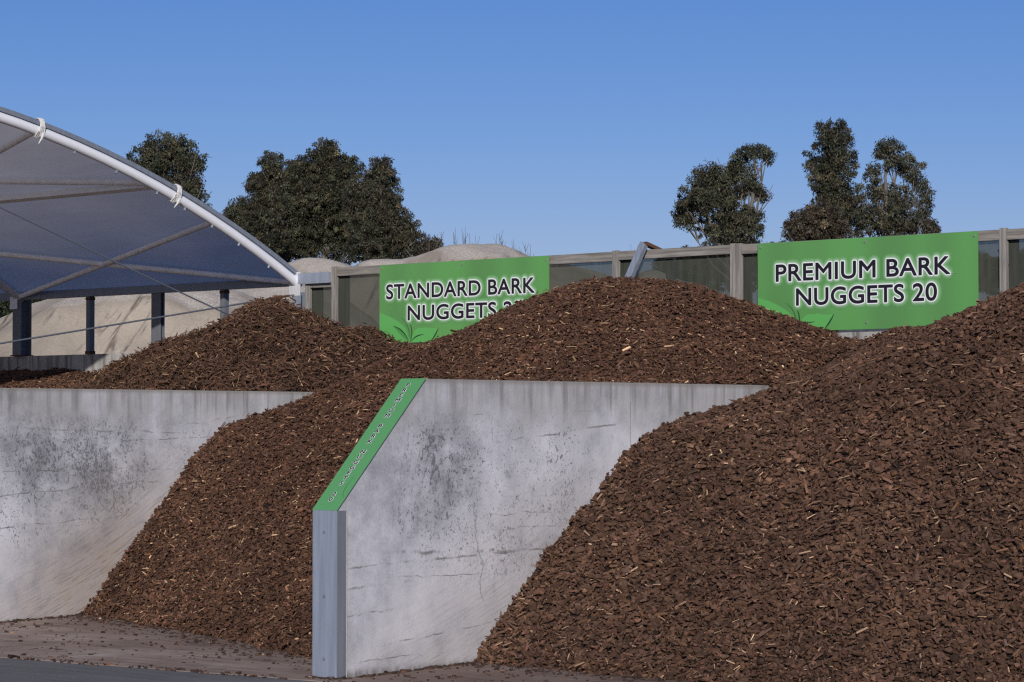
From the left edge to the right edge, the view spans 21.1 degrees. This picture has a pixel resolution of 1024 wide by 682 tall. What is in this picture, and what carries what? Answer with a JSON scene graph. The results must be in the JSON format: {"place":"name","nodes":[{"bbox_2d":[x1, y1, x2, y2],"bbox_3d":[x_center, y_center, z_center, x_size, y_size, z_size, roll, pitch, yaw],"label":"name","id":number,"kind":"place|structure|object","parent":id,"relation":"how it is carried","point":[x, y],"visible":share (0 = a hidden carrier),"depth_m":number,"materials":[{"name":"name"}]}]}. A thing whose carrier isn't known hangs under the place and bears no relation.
{"place":"outdoors","nodes":[
{"label":"outdoors","id":0,"kind":"place"},
{"bbox_2d":[0,658,316,681],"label":"asphalt yard","id":1,"kind":"structure","parent":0,"point":[17,670],"depth_m":18.36,"materials":[{"name":"grey asphalt"}]},
{"bbox_2d":[0,615,683,681],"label":"concrete floor","id":2,"kind":"structure","parent":0,"point":[147,655],"depth_m":19.71,"materials":[{"name":"grey concrete"}]},
{"bbox_2d":[0,366,92,388],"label":"bark heap","id":3,"kind":"object","parent":2,"relation":"on","point":[62,378],"visible":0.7,"depth_m":29.81,"materials":[{"name":"brown wood"}]},
{"bbox_2d":[0,388,312,620],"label":"bay wall","id":4,"kind":"structure","parent":2,"relation":"on","point":[88,478],"depth_m":23.38,"materials":[{"name":"concrete"}]},
{"bbox_2d":[68,295,419,391],"bbox_3d":[-4.388,1.001,26.725,5.882,2.953,4.445,-2,-2,43],"label":"bark heap","id":5,"kind":"object","parent":2,"relation":"on","point":[279,344],"visible":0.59,"depth_m":26.25,"materials":[{"name":"brown wood"}]},
{"bbox_2d":[0,613,695,681],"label":"bark litter","id":6,"kind":"object","parent":2,"relation":"on","point":[267,653],"visible":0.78,"depth_m":19.37,"materials":[{"name":"brown wood"}]},
{"bbox_2d":[79,274,874,658],"bbox_3d":[-0.894,0.891,22.498,5.801,3.072,5.808,-2,-2,43],"label":"bark heap","id":7,"kind":"object","parent":2,"relation":"on","point":[221,546],"visible":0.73,"depth_m":22.60,"materials":[{"name":"brown wood"}]},
{"bbox_2d":[312,379,769,678],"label":"bay wall","id":8,"kind":"structure","parent":2,"relation":"on","point":[438,531],"depth_m":18.83,"materials":[{"name":"concrete"}]},
{"bbox_2d":[312,378,425,510],"bbox_3d":[-0.950,0.683,18.359,0.234,0.879,0.830,-2,-2,43],"label":"strip sign","id":9,"kind":"object","parent":8,"relation":"attached to","point":[365,449],"visible":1,"depth_m":18.35,"materials":[{"name":"green plastic"}]},
{"bbox_2d":[473,282,1023,681],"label":"bark heap","id":10,"kind":"object","parent":2,"relation":"on","point":[854,513],"visible":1,"depth_m":18.29,"materials":[{"name":"brown wood"}]},
{"bbox_2d":[0,0,1023,265],"label":"sky","id":11,"kind":"structure","parent":0,"point":[556,127],"materials":[{"name":"blue"}]},
{"label":"ground","id":12,"kind":"structure","parent":0,"visible":0},
{"bbox_2d":[0,299,45,317],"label":"hedge tree","id":13,"kind":"object","parent":12,"relation":"on","point":[5,309],"visible":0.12,"depth_m":99.64,"materials":[{"name":"green plant"}]},
{"bbox_2d":[0,290,256,356],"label":"sand pile","id":14,"kind":"object","parent":12,"relation":"on","point":[54,316],"visible":0.09,"depth_m":41.37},
{"bbox_2d":[125,128,215,209],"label":"gum tree","id":15,"kind":"object","parent":12,"relation":"on","point":[158,160],"visible":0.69,"depth_m":89.92,"materials":[{"name":"green plant"}]},
{"bbox_2d":[220,194,294,255],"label":"gum tree","id":16,"kind":"object","parent":12,"relation":"on","point":[266,231],"visible":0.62,"depth_m":107.74,"materials":[{"name":"green plant"}]},
{"bbox_2d":[236,150,300,261],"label":"gum tree","id":17,"kind":"object","parent":12,"relation":"on","point":[268,179],"visible":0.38,"depth_m":112.10,"materials":[{"name":"green plant"}]},
{"bbox_2d":[234,284,304,303],"bbox_3d":[-4.765,1.187,53.948,13.461,4.648,14.102,2,-3,-44],"label":"sand pile","id":18,"kind":"object","parent":12,"relation":"on","point":[263,292],"depth_m":52.57,"materials":[{"name":"beige sand"}]},
{"bbox_2d":[267,137,366,264],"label":"gum tree","id":19,"kind":"object","parent":12,"relation":"on","point":[312,204],"visible":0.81,"depth_m":109.75,"materials":[{"name":"green plant"}]},
{"bbox_2d":[288,258,353,280],"bbox_3d":[-4.303,0.961,61.552,15.513,5.582,15.035,2,-3,-44],"label":"sand pile","id":20,"kind":"object","parent":12,"relation":"on","point":[307,265],"visible":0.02,"depth_m":60.17,"materials":[{"name":"beige sand"}]},
{"bbox_2d":[340,154,428,262],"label":"gum tree","id":21,"kind":"object","parent":12,"relation":"on","point":[381,226],"visible":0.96,"depth_m":105.79,"materials":[{"name":"green plant"}]},
{"bbox_2d":[405,231,443,256],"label":"gum shrub","id":22,"kind":"object","parent":12,"relation":"on","point":[417,248],"visible":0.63,"depth_m":100.02,"materials":[{"name":"green plant"}]},
{"bbox_2d":[326,244,529,287],"bbox_3d":[-0.658,0.809,57.156,17.134,5.607,17.481,2,-3,-44],"label":"sand pile","id":23,"kind":"object","parent":12,"relation":"on","point":[457,252],"visible":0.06,"depth_m":55.41,"materials":[{"name":"beige sand"}]},
{"bbox_2d":[0,331,882,371],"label":"back wall","id":24,"kind":"structure","parent":12,"relation":"on","point":[86,362],"depth_m":30.14,"materials":[{"name":"concrete"}]},
{"bbox_2d":[0,106,330,355],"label":"fabric shed","id":25,"kind":"structure","parent":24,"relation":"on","point":[83,217],"depth_m":27.92,"materials":[{"name":"fabric"}]},
{"bbox_2d":[305,228,1023,344],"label":"netting fence","id":26,"kind":"object","parent":24,"relation":"on","point":[349,296],"visible":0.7,"depth_m":24.42,"materials":[{"name":"fabric"}]},
{"bbox_2d":[379,256,548,342],"bbox_3d":[-0.477,-0.381,26.079,2.225,0.765,0.014,-2,-2,43],"label":"bark sign","id":27,"kind":"object","parent":26,"relation":"attached to","point":[421,302],"visible":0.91,"depth_m":26.19,"materials":[{"name":"green plastic"}]},
{"bbox_2d":[625,241,661,278],"bbox_3d":[1.212,-0.475,24.624,0.585,0.823,0.265,0,-2,-13],"label":"steel brace","id":28,"kind":"object","parent":26,"relation":"attached to","point":[638,256],"visible":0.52,"depth_m":24.54,"materials":[{"name":"silver metal"}]},
{"bbox_2d":[758,231,978,329],"bbox_3d":[2.936,-0.481,22.930,2.235,0.765,0.014,-2,-2,43],"label":"bark sign","id":29,"kind":"object","parent":26,"relation":"attached to","point":[885,282],"visible":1,"depth_m":22.88,"materials":[{"name":"green plastic"}]},
{"bbox_2d":[669,143,777,246],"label":"gum tree","id":30,"kind":"object","parent":12,"relation":"on","point":[713,188],"visible":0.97,"depth_m":95.98,"materials":[{"name":"green plant"}]},
{"bbox_2d":[681,236,786,247],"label":"hedge tree","id":31,"kind":"object","parent":12,"relation":"on","point":[755,241],"visible":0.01,"depth_m":117.93,"materials":[{"name":"green plant"}]},
{"bbox_2d":[779,196,850,241],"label":"gum shrub","id":32,"kind":"object","parent":12,"relation":"on","point":[810,222],"visible":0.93,"depth_m":93.83,"materials":[{"name":"green plant"}]},
{"bbox_2d":[801,117,866,237],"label":"gum tree","id":33,"kind":"object","parent":12,"relation":"on","point":[828,166],"visible":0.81,"depth_m":97.96,"materials":[{"name":"green plant"}]},
{"bbox_2d":[852,135,935,237],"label":"gum tree","id":34,"kind":"object","parent":12,"relation":"on","point":[888,215],"visible":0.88,"depth_m":99.98,"materials":[{"name":"green plant"}]},
{"bbox_2d":[917,217,941,233],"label":"gum shrub","id":35,"kind":"object","parent":12,"relation":"on","point":[929,225],"visible":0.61,"depth_m":92.03,"materials":[{"name":"green plant"}]}
]}

